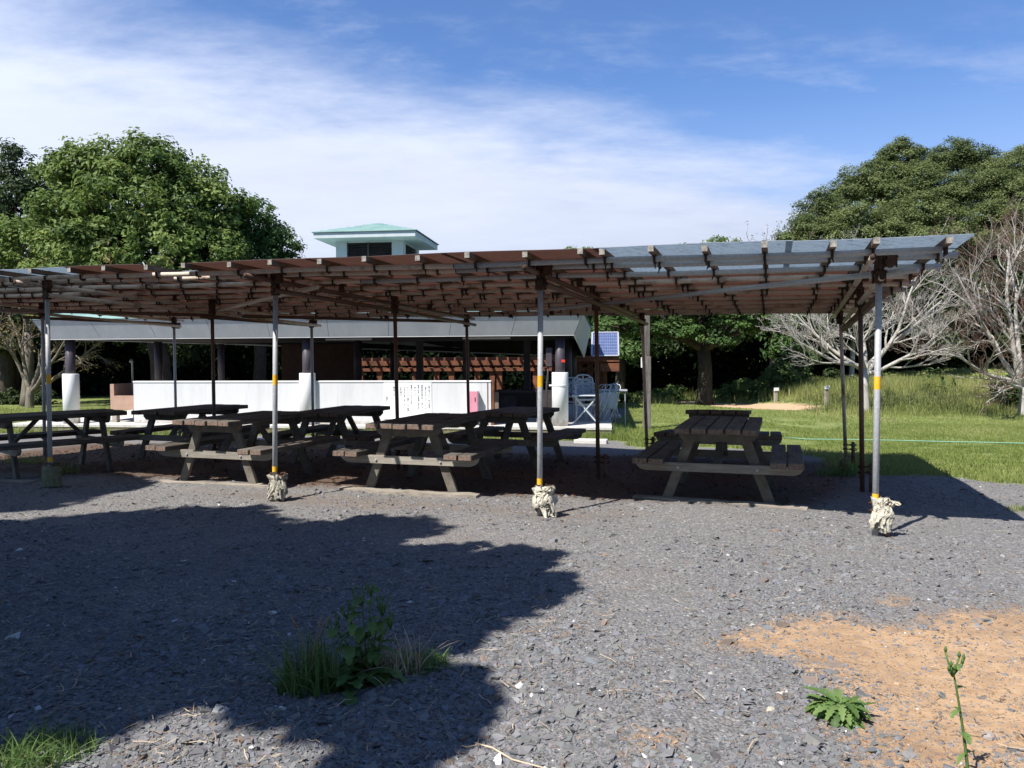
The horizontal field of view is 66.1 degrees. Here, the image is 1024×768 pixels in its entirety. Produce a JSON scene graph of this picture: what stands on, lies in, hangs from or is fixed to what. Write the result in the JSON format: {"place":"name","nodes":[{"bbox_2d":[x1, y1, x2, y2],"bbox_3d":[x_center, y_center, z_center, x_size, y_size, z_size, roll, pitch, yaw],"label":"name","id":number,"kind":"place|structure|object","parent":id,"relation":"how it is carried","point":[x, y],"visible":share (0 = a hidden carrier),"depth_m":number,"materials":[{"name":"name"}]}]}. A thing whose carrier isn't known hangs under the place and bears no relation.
{"place":"outdoors","nodes":[
{"label":"outdoors","id":0,"kind":"place"},
{"bbox_2d":[495,392,498,408],"bbox_3d":[-0.387,0.566,18.791,0.140,0.741,0.030,0,2,7],"label":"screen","id":1,"kind":"object","parent":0,"point":[496,400],"visible":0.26,"depth_m":18.77,"materials":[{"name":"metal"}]},
{"bbox_2d":[0,220,1023,767],"bbox_3d":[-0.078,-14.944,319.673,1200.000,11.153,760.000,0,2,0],"label":"ground","id":2,"kind":"structure","parent":0,"point":[642,584],"depth_m":5.51,"materials":[{"name":"gravel"}]},
{"bbox_2d":[0,479,36,482],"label":"timber sleeper","id":3,"kind":"object","parent":2,"relation":"on","point":[15,481],"visible":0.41,"depth_m":9.03,"materials":[{"name":"grey wood"}]},
{"bbox_2d":[0,452,46,464],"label":"grass tuft","id":4,"kind":"object","parent":2,"relation":"on","point":[21,459],"visible":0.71,"depth_m":11.00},
{"bbox_2d":[0,387,61,404],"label":"leafy bush","id":5,"kind":"object","parent":2,"relation":"on","point":[12,399],"visible":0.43,"depth_m":30.79,"materials":[{"name":"green plant"}]},
{"bbox_2d":[0,137,62,398],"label":"evergreen tree","id":6,"kind":"object","parent":2,"relation":"on","point":[17,184],"visible":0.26,"depth_m":34.25,"materials":[{"name":"green plant"}]},
{"bbox_2d":[0,212,64,406],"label":"young tree","id":7,"kind":"object","parent":2,"relation":"on","point":[10,242],"visible":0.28,"depth_m":29.55,"materials":[{"name":"green plant"}]},
{"bbox_2d":[0,267,64,392],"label":"forest tree","id":8,"kind":"object","parent":2,"relation":"on","point":[17,318],"visible":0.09,"depth_m":34.97,"materials":[{"name":"green plant"}]},
{"bbox_2d":[0,715,109,767],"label":"grass tuft","id":9,"kind":"object","parent":2,"relation":"on","point":[92,744],"visible":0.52,"depth_m":2.84,"materials":[{"name":"green plant"}]},
{"bbox_2d":[0,709,116,767],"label":"grass tuft","id":10,"kind":"object","parent":2,"relation":"on","point":[30,739],"visible":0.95,"depth_m":2.76,"materials":[{"name":"green plant"}]},
{"bbox_2d":[37,456,82,473],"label":"grass tuft","id":11,"kind":"object","parent":2,"relation":"on","point":[66,470],"visible":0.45,"depth_m":9.89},
{"bbox_2d":[0,266,126,407],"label":"bare tree","id":12,"kind":"object","parent":2,"relation":"on","point":[34,386],"visible":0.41,"depth_m":28.76,"materials":[{"name":"beige plant"}]},
{"bbox_2d":[0,409,139,478],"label":"picnic table","id":13,"kind":"object","parent":2,"relation":"on","point":[13,447],"visible":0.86,"depth_m":9.91,"materials":[{"name":"brown wood"}]},
{"bbox_2d":[38,236,179,357],"bbox_3d":[-14.068,-1.859,26.604,5.840,5.968,3.383,0,2,0],"label":"sparse tree","id":14,"kind":"object","parent":2,"relation":"on","point":[107,242],"visible":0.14,"depth_m":26.14,"materials":[{"name":"green plant"}]},
{"bbox_2d":[36,326,235,367],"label":"forest tree","id":15,"kind":"object","parent":2,"relation":"on","point":[195,352],"visible":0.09,"depth_m":33.65,"materials":[{"name":"green plant"}]},
{"bbox_2d":[15,126,263,380],"bbox_3d":[-13.594,-4.072,28.598,9.290,10.341,5.892,0,2,0],"label":"camphor tree","id":16,"kind":"object","parent":2,"relation":"on","point":[189,225],"visible":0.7,"depth_m":27.63,"materials":[{"name":"green plant"}]},
{"bbox_2d":[110,404,269,460],"bbox_3d":[-4.746,0.740,11.723,1.562,0.782,1.616,0,2,18],"label":"picnic table","id":17,"kind":"object","parent":2,"relation":"on","point":[151,416],"visible":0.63,"depth_m":11.29,"materials":[{"name":"brown wood"}]},
{"bbox_2d":[154,480,269,487],"bbox_3d":[-3.305,1.136,8.782,1.502,0.084,0.134,0,2,14],"label":"timber sleeper","id":18,"kind":"object","parent":2,"relation":"on","point":[261,485],"visible":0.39,"depth_m":8.77,"materials":[{"name":"brown wood"}]},
{"bbox_2d":[145,411,339,483],"bbox_3d":[-3.144,0.764,9.370,1.562,0.782,1.616,0,2,19],"label":"picnic table","id":19,"kind":"object","parent":2,"relation":"on","point":[247,452],"visible":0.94,"depth_m":8.98,"materials":[{"name":"brown wood"}]},
{"bbox_2d":[214,193,307,380],"bbox_3d":[-9.973,-3.297,30.889,4.147,8.502,3.772,0,2,0],"label":"broadleaf tree","id":20,"kind":"object","parent":2,"relation":"on","point":[267,240],"visible":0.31,"depth_m":30.20,"materials":[{"name":"green plant"}]},
{"bbox_2d":[12,223,611,434],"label":"cooking pavilion","id":21,"kind":"structure","parent":2,"relation":"on","point":[339,346],"depth_m":18.95,"materials":[{"name":"paint"}]},
{"bbox_2d":[110,359,133,421],"bbox_3d":[-9.537,0.148,20.069,0.781,1.581,1.100,0,2,7],"label":"sink bench","id":22,"kind":"object","parent":21,"relation":"on","point":[121,396],"visible":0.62,"depth_m":19.58,"materials":[{"name":"concrete"}]},
{"bbox_2d":[384,383,431,418],"bbox_3d":[-2.445,0.397,18.451,1.144,0.856,0.014,0,2,7],"label":"sign board","id":23,"kind":"object","parent":21,"relation":"attached to","point":[415,398],"visible":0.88,"depth_m":18.44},
{"bbox_2d":[470,391,478,411],"bbox_3d":[-0.876,0.429,18.166,0.226,0.541,0.211,0,2,7],"label":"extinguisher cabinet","id":24,"kind":"object","parent":21,"relation":"attached to","point":[474,401],"visible":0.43,"depth_m":18.07,"materials":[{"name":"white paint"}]},
{"bbox_2d":[495,389,536,407],"bbox_3d":[0.195,0.501,21.324,1.192,0.686,0.780,0,2,7],"label":"cooking counter","id":25,"kind":"object","parent":21,"relation":"on","point":[517,397],"visible":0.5,"depth_m":20.97,"materials":[{"name":"black metal"}]},
{"bbox_2d":[535,390,551,422],"bbox_3d":[0.817,0.532,18.934,0.494,0.784,0.160,0,2,7],"label":"screen","id":26,"kind":"object","parent":21,"relation":"on","point":[549,398],"visible":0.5,"depth_m":18.87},
{"bbox_2d":[568,382,584,417],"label":"plastic chair","id":27,"kind":"object","parent":21,"relation":"on","point":[583,409],"visible":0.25,"depth_m":20.73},
{"bbox_2d":[572,384,594,421],"bbox_3d":[1.791,0.454,19.350,0.589,0.907,0.601,0,2,-5],"label":"plastic chair","id":28,"kind":"object","parent":21,"relation":"on","point":[575,400],"visible":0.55,"depth_m":19.54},
{"bbox_2d":[572,379,594,413],"bbox_3d":[1.795,0.332,19.386,0.589,0.907,0.601,0,2,-5],"label":"plastic chair","id":29,"kind":"object","parent":28,"relation":"on","point":[590,382],"visible":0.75,"depth_m":19.59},
{"bbox_2d":[572,374,594,409],"bbox_3d":[1.799,0.211,19.421,0.589,0.907,0.601,0,2,-5],"label":"plastic chair","id":30,"kind":"object","parent":29,"relation":"on","point":[582,375],"visible":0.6,"depth_m":19.63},
{"bbox_2d":[572,394,599,423],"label":"folding table","id":31,"kind":"object","parent":21,"relation":"on","point":[583,406],"visible":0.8,"depth_m":18.32,"materials":[{"name":"white plastic"}]},
{"bbox_2d":[583,384,605,421],"bbox_3d":[2.066,0.459,19.264,0.521,0.907,0.421,-1,2,-20],"label":"folded chair","id":32,"kind":"object","parent":21,"relation":"on","point":[593,407],"visible":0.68,"depth_m":19.23,"materials":[{"name":"white plastic"}]},
{"bbox_2d":[588,384,610,421],"bbox_3d":[2.188,0.457,19.306,0.521,0.907,0.421,-1,2,-25],"label":"folded chair","id":33,"kind":"object","parent":21,"relation":"on","point":[600,397],"visible":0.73,"depth_m":19.27,"materials":[{"name":"white plastic"}]},
{"bbox_2d":[594,384,615,421],"bbox_3d":[2.312,0.455,19.349,0.521,0.907,0.421,-1,2,-29],"label":"folded chair","id":34,"kind":"object","parent":21,"relation":"on","point":[604,399],"visible":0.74,"depth_m":19.30,"materials":[{"name":"white plastic"}]},
{"bbox_2d":[591,383,618,417],"bbox_3d":[2.408,0.418,20.264,0.601,0.907,0.589,-1,2,-14],"label":"plastic chair","id":35,"kind":"object","parent":21,"relation":"on","point":[613,388],"visible":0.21,"depth_m":20.11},
{"bbox_2d":[600,384,620,421],"bbox_3d":[2.435,0.452,19.392,0.521,0.907,0.421,-2,2,-34],"label":"folded chair","id":36,"kind":"object","parent":21,"relation":"on","point":[614,401],"visible":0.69,"depth_m":19.37,"materials":[{"name":"blue plastic"}]},
{"bbox_2d":[599,389,627,423],"bbox_3d":[2.624,0.652,20.588,0.770,1.010,0.600,0,2,7],"label":"side table","id":37,"kind":"object","parent":21,"relation":"on","point":[624,390],"visible":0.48,"depth_m":20.31,"materials":[{"name":"metal"}]},
{"bbox_2d":[239,613,390,698],"bbox_3d":[-0.842,1.139,3.403,0.713,0.373,0.785,0,2,0],"label":"grass tuft","id":38,"kind":"object","parent":2,"relation":"on","point":[311,670],"visible":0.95,"depth_m":3.35,"materials":[{"name":"green plant"}]},
{"bbox_2d":[262,405,395,465],"bbox_3d":[-2.414,0.745,11.194,1.562,0.782,1.616,0,2,16],"label":"picnic table","id":39,"kind":"object","parent":2,"relation":"on","point":[338,415],"visible":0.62,"depth_m":10.79,"materials":[{"name":"brown wood"}]},
{"bbox_2d":[319,671,365,705],"bbox_3d":[-0.685,1.302,3.336,0.191,0.138,0.274,-2,3,-44],"label":"leafy weed","id":40,"kind":"object","parent":2,"relation":"on","point":[349,693],"visible":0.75,"depth_m":3.27,"materials":[{"name":"green plant"}]},
{"bbox_2d":[325,582,408,688],"bbox_3d":[-0.630,1.139,3.444,0.372,0.545,0.352,0,2,0],"label":"leafy weed","id":41,"kind":"object","parent":2,"relation":"on","point":[373,654],"visible":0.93,"depth_m":3.45,"materials":[{"name":"green plant"}]},
{"bbox_2d":[340,620,461,684],"bbox_3d":[-0.553,1.190,3.564,0.598,0.244,0.784,-1,2,-27],"label":"grass tuft","id":42,"kind":"object","parent":2,"relation":"on","point":[396,666],"visible":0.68,"depth_m":3.52,"materials":[{"name":"plant"}]},
{"bbox_2d":[338,486,479,497],"bbox_3d":[-1.089,1.145,8.207,1.577,0.085,0.142,0,2,19],"label":"timber sleeper","id":43,"kind":"object","parent":2,"relation":"on","point":[409,492],"visible":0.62,"depth_m":8.15,"materials":[{"name":"brown wood"}]},
{"bbox_2d":[332,413,517,491],"bbox_3d":[-0.911,0.772,8.795,1.562,0.782,1.616,0,2,17],"label":"picnic table","id":44,"kind":"object","parent":2,"relation":"on","point":[421,428],"visible":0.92,"depth_m":8.37,"materials":[{"name":"brown wood"}]},
{"bbox_2d":[380,639,474,683],"bbox_3d":[-0.467,1.256,3.614,0.550,0.098,0.584,-2,3,-40],"label":"grass tuft","id":45,"kind":"object","parent":2,"relation":"on","point":[431,661],"visible":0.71,"depth_m":3.59,"materials":[{"name":"green plant"}]},
{"bbox_2d":[0,443,858,504],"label":"leaf litter","id":46,"kind":"object","parent":2,"relation":"on","point":[359,473],"visible":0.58,"depth_m":9.73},
{"bbox_2d":[362,357,554,389],"bbox_3d":[-1.698,-0.126,31.134,8.724,1.853,3.800,0,2,7],"label":"timber pergola","id":47,"kind":"object","parent":2,"relation":"on","point":[451,362],"visible":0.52,"depth_m":29.94,"materials":[{"name":"brown wood"}]},
{"bbox_2d":[0,234,973,536],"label":"scaffold shelter","id":48,"kind":"object","parent":2,"relation":"on","point":[850,278],"visible":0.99,"depth_m":8.28,"materials":[{"name":"wood"}]},
{"bbox_2d":[41,465,62,486],"bbox_3d":[-5.069,1.011,8.694,0.250,0.224,0.177,0,2,18],"label":"sack wrap","id":49,"kind":"object","parent":48,"relation":"attached to","point":[51,477],"visible":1,"depth_m":8.63,"materials":[{"name":"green fabric"}]},
{"bbox_2d":[266,473,288,500],"bbox_3d":[-2.341,1.024,7.847,0.247,0.261,0.190,0,2,18],"label":"rag bundle","id":50,"kind":"object","parent":48,"relation":"attached to","point":[277,488],"visible":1,"depth_m":7.79,"materials":[{"name":"grey fabric"}]},
{"bbox_2d":[532,484,557,517],"bbox_3d":[0.286,1.039,6.985,0.242,0.293,0.171,0,2,18],"label":"rag bundle","id":51,"kind":"object","parent":48,"relation":"attached to","point":[544,499],"visible":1,"depth_m":6.93,"materials":[{"name":"fabric"}]},
{"bbox_2d":[869,496,900,533],"bbox_3d":[2.897,1.014,6.113,0.225,0.278,0.147,0,2,18],"label":"rag bundle","id":52,"kind":"object","parent":48,"relation":"attached to","point":[882,517],"visible":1,"depth_m":6.08,"materials":[{"name":"fabric"}]},
{"bbox_2d":[0,492,1023,767],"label":"dry straw","id":53,"kind":"object","parent":2,"relation":"on","point":[60,692],"visible":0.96,"depth_m":3.60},
{"bbox_2d":[444,407,585,468],"bbox_3d":[0.064,0.747,10.917,1.562,0.782,1.616,0,1,20],"label":"picnic table","id":54,"kind":"object","parent":2,"relation":"on","point":[520,416],"visible":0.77,"depth_m":10.51,"materials":[{"name":"brown wood"}]},
{"bbox_2d":[21,240,1023,395],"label":"undergrowth","id":55,"kind":"object","parent":2,"relation":"on","point":[743,359],"visible":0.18,"depth_m":37.52,"materials":[{"name":"green plant"}]},
{"bbox_2d":[552,332,618,403],"bbox_3d":[2.607,-0.456,27.666,2.252,2.712,3.482,0,2,7],"label":"timber hut","id":56,"kind":"object","parent":2,"relation":"on","point":[608,346],"visible":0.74,"depth_m":26.34,"materials":[{"name":"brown wood"}]},
{"bbox_2d":[574,438,607,443],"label":"kerb block","id":57,"kind":"structure","parent":2,"relation":"on","point":[589,441],"depth_m":15.10,"materials":[{"name":"concrete"}]},
{"bbox_2d":[602,422,632,432],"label":"grass tuft","id":58,"kind":"object","parent":2,"relation":"on","point":[613,429],"visible":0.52,"depth_m":18.16,"materials":[{"name":"green plant"}]},
{"bbox_2d":[586,309,662,393],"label":"forest tree","id":59,"kind":"object","parent":2,"relation":"on","point":[635,348],"visible":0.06,"depth_m":33.46,"materials":[{"name":"green plant"}]},
{"bbox_2d":[610,390,642,402],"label":"leafy bush","id":60,"kind":"object","parent":2,"relation":"on","point":[629,398],"visible":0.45,"depth_m":29.99,"materials":[{"name":"green plant"}]},
{"bbox_2d":[641,315,650,428],"bbox_3d":[3.230,-0.339,18.997,0.218,3.082,0.150,-1,2,-6],"label":"timber post","id":61,"kind":"object","parent":2,"relation":"on","point":[647,355],"visible":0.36,"depth_m":18.93,"materials":[{"name":"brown wood"}]},
{"bbox_2d":[589,241,803,404],"bbox_3d":[6.586,-2.067,28.453,7.584,6.096,4.613,0,2,0],"label":"spreading tree","id":62,"kind":"object","parent":2,"relation":"on","point":[688,333],"visible":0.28,"depth_m":27.92,"materials":[{"name":"green plant"}]},
{"bbox_2d":[651,377,753,401],"bbox_3d":[7.366,0.279,30.718,4.424,1.059,1.447,0,2,0],"label":"leafy bush","id":63,"kind":"object","parent":2,"relation":"on","point":[723,391],"visible":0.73,"depth_m":30.45,"materials":[{"name":"green plant"}]},
{"bbox_2d":[650,314,759,357],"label":"forest tree","id":64,"kind":"object","parent":2,"relation":"on","point":[673,346],"visible":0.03,"depth_m":33.54,"materials":[{"name":"green plant"}]},
{"bbox_2d":[654,409,781,445],"bbox_3d":[2.808,0.740,10.617,1.562,0.782,1.616,0,-1,18],"label":"picnic table","id":65,"kind":"object","parent":2,"relation":"on","point":[764,438],"visible":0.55,"depth_m":9.98,"materials":[{"name":"brown wood"}]},
{"bbox_2d":[632,416,804,503],"bbox_3d":[2.153,0.781,8.093,1.562,0.782,1.616,0,2,19],"label":"picnic table","id":66,"kind":"object","parent":2,"relation":"on","point":[693,432],"visible":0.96,"depth_m":7.65,"materials":[{"name":"brown wood"}]},
{"bbox_2d":[632,494,807,509],"bbox_3d":[1.962,1.154,7.541,1.633,0.081,0.131,1,2,24],"label":"timber sleeper","id":67,"kind":"object","parent":2,"relation":"on","point":[749,503],"visible":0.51,"depth_m":7.51,"materials":[{"name":"brown wood"}]},
{"bbox_2d":[702,234,741,242],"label":"distant tree","id":68,"kind":"object","parent":2,"relation":"on","point":[719,239],"visible":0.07,"depth_m":41.45,"materials":[{"name":"green plant"}]},
{"bbox_2d":[740,221,817,370],"bbox_3d":[11.180,-3.313,32.806,3.713,7.079,2.541,0,2,0],"label":"sparse tree","id":69,"kind":"object","parent":2,"relation":"on","point":[772,359],"visible":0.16,"depth_m":32.88,"materials":[{"name":"green plant"}]},
{"bbox_2d":[738,342,821,400],"bbox_3d":[10.152,-0.425,29.814,3.407,2.325,1.865,-2,2,-31],"label":"leafy bush","id":70,"kind":"object","parent":2,"relation":"on","point":[783,371],"visible":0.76,"depth_m":29.58,"materials":[{"name":"green plant"}]},
{"bbox_2d":[762,214,829,240],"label":"hill tree","id":71,"kind":"object","parent":2,"relation":"on","point":[801,234],"visible":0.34,"depth_m":42.28,"materials":[{"name":"green plant"}]},
{"bbox_2d":[753,307,863,373],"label":"forest tree","id":72,"kind":"object","parent":2,"relation":"on","point":[788,341],"visible":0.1,"depth_m":32.04,"materials":[{"name":"green plant"}]},
{"bbox_2d":[785,187,860,236],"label":"hill tree","id":73,"kind":"object","parent":2,"relation":"on","point":[818,206],"visible":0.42,"depth_m":44.15,"materials":[{"name":"green plant"}]},
{"bbox_2d":[625,594,1023,767],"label":"soil grit","id":74,"kind":"object","parent":2,"relation":"on","point":[936,717],"visible":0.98,"depth_m":3.31,"materials":[{"name":"soil"}]},
{"bbox_2d":[824,386,829,404],"bbox_3d":[9.911,0.420,24.826,0.180,0.735,0.125,-1,2,-11],"label":"trail marker","id":75,"kind":"object","parent":2,"relation":"on","point":[826,392],"visible":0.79,"depth_m":24.79,"materials":[{"name":"white wood"}]},
{"bbox_2d":[632,373,1023,419],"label":"tall grass","id":76,"kind":"structure","parent":2,"relation":"on","point":[899,384],"depth_m":25.68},
{"bbox_2d":[810,461,859,476],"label":"grass tuft","id":77,"kind":"object","parent":2,"relation":"on","point":[844,473],"visible":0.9,"depth_m":9.51,"materials":[{"name":"green plant"}]},
{"bbox_2d":[817,368,856,383],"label":"leafy bush","id":78,"kind":"object","parent":2,"relation":"on","point":[830,374],"visible":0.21,"depth_m":30.88,"materials":[{"name":"green plant"}]},
{"bbox_2d":[802,686,874,730],"bbox_3d":[1.281,1.310,3.099,0.275,0.174,0.267,0,2,0],"label":"rosette weed","id":79,"kind":"object","parent":2,"relation":"on","point":[836,708],"visible":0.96,"depth_m":3.06,"materials":[{"name":"green plant"}]},
{"bbox_2d":[833,451,849,474],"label":"bank weed","id":80,"kind":"object","parent":2,"relation":"on","point":[841,463],"visible":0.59,"depth_m":9.70,"materials":[{"name":"green plant"}]},
{"bbox_2d":[841,228,865,376],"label":"sparse tree","id":81,"kind":"object","parent":2,"relation":"on","point":[852,358],"visible":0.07,"depth_m":34.90,"materials":[{"name":"green plant"}]},
{"bbox_2d":[809,199,913,239],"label":"hill tree","id":82,"kind":"object","parent":2,"relation":"on","point":[839,225],"visible":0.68,"depth_m":41.33,"materials":[{"name":"green plant"}]},
{"bbox_2d":[818,156,906,226],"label":"hill tree","id":83,"kind":"object","parent":2,"relation":"on","point":[855,185],"visible":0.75,"depth_m":45.90,"materials":[{"name":"green plant"}]},
{"bbox_2d":[748,229,985,410],"bbox_3d":[10.826,-1.853,23.361,7.165,5.713,4.623,0,2,0],"label":"bare tree","id":84,"kind":"object","parent":2,"relation":"on","point":[868,366],"visible":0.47,"depth_m":23.27,"materials":[{"name":"grey plant"}]},
{"bbox_2d":[817,270,942,376],"bbox_3d":[16.234,-3.249,35.434,5.996,6.235,5.329,0,2,0],"label":"forest tree","id":85,"kind":"object","parent":2,"relation":"on","point":[870,346],"visible":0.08,"depth_m":34.31,"materials":[{"name":"green plant"}]},
{"bbox_2d":[871,134,928,169],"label":"hill tree","id":86,"kind":"object","parent":2,"relation":"on","point":[893,151],"visible":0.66,"depth_m":49.02,"materials":[{"name":"green plant"}]},
{"bbox_2d":[786,437,1023,443],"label":"garden rope","id":87,"kind":"object","parent":2,"relation":"on","point":[909,440],"visible":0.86,"depth_m":15.29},
{"bbox_2d":[855,159,972,211],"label":"hill tree","id":88,"kind":"object","parent":2,"relation":"on","point":[897,188],"visible":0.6,"depth_m":45.26,"materials":[{"name":"green plant"}]},
{"bbox_2d":[920,368,933,391],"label":"young plant","id":89,"kind":"object","parent":2,"relation":"on","point":[923,385],"visible":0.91,"depth_m":26.50,"materials":[{"name":"green plant"}]},
{"bbox_2d":[872,187,982,235],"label":"hill tree","id":90,"kind":"object","parent":2,"relation":"on","point":[939,210],"visible":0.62,"depth_m":42.26,"materials":[{"name":"green plant"}]},
{"bbox_2d":[888,221,978,265],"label":"hill tree","id":91,"kind":"object","parent":2,"relation":"on","point":[920,231],"visible":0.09,"depth_m":40.04,"materials":[{"name":"green plant"}]},
{"bbox_2d":[884,262,1020,367],"bbox_3d":[19.939,-3.345,36.193,6.477,5.493,4.966,0,2,0],"label":"forest tree","id":92,"kind":"object","parent":2,"relation":"on","point":[947,338],"visible":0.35,"depth_m":34.88,"materials":[{"name":"green plant"}]},
{"bbox_2d":[888,194,1023,416],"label":"bare tree","id":93,"kind":"object","parent":2,"relation":"on","point":[1017,375],"visible":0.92,"depth_m":22.25,"materials":[{"name":"grey plant"}]},
{"bbox_2d":[909,135,1003,181],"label":"hill tree","id":94,"kind":"object","parent":2,"relation":"on","point":[952,160],"visible":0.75,"depth_m":48.57,"materials":[{"name":"green plant"}]},
{"bbox_2d":[944,646,973,767],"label":"stalk weed","id":95,"kind":"object","parent":2,"relation":"on","point":[953,671],"visible":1,"depth_m":2.56,"materials":[{"name":"green plant"}]},
{"bbox_2d":[926,161,1023,236],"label":"hill tree","id":96,"kind":"object","parent":2,"relation":"on","point":[979,189],"visible":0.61,"depth_m":44.83,"materials":[{"name":"green plant"}]},
{"bbox_2d":[946,228,1023,273],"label":"hill tree","id":97,"kind":"object","parent":2,"relation":"on","point":[986,236],"visible":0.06,"depth_m":40.03,"materials":[{"name":"green plant"}]},
{"bbox_2d":[954,238,1023,360],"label":"forest tree","id":98,"kind":"object","parent":2,"relation":"on","point":[1003,337],"visible":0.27,"depth_m":35.24,"materials":[{"name":"grey plant"}]},
{"bbox_2d":[981,731,996,740],"bbox_3d":[1.775,1.314,2.929,0.060,0.043,0.044,-2,2,-33],"label":"loose stone","id":99,"kind":"object","parent":2,"relation":"on","point":[989,736],"visible":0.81,"depth_m":2.92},
{"bbox_2d":[967,177,1023,239],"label":"hill tree","id":100,"kind":"object","parent":2,"relation":"on","point":[993,207],"visible":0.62,"depth_m":42.98,"materials":[{"name":"green plant"}]},
{"bbox_2d":[969,143,1023,201],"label":"hill tree","id":101,"kind":"object","parent":2,"relation":"on","point":[1011,160],"visible":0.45,"depth_m":48.02,"materials":[{"name":"green plant"}]},
{"bbox_2d":[984,375,1019,408],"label":"leafy bush","id":102,"kind":"object","parent":2,"relation":"on","point":[1014,396],"visible":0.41,"depth_m":23.69,"materials":[{"name":"green plant"}]},
{"bbox_2d":[1002,502,1023,511],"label":"grass tuft","id":103,"kind":"object","parent":2,"relation":"on","point":[1016,508],"visible":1,"depth_m":7.18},
{"bbox_2d":[0,474,1023,767],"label":"gravel","id":104,"kind":"structure","parent":0,"point":[446,732],"depth_m":3.64,"materials":[{"name":"gravel"}]},
{"bbox_2d":[474,742,555,767],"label":"dry stalk","id":105,"kind":"object","parent":104,"relation":"on","point":[501,753],"visible":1,"depth_m":2.79,"materials":[{"name":"plant"}]},
{"bbox_2d":[0,386,1023,483],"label":"lawn grass","id":106,"kind":"structure","parent":0,"point":[896,453],"depth_m":16.23,"materials":[{"name":"plant"}]},
{"bbox_2d":[0,0,1023,264],"label":"sky","id":107,"kind":"structure","parent":0,"point":[467,125],"materials":[{"name":"blue"}]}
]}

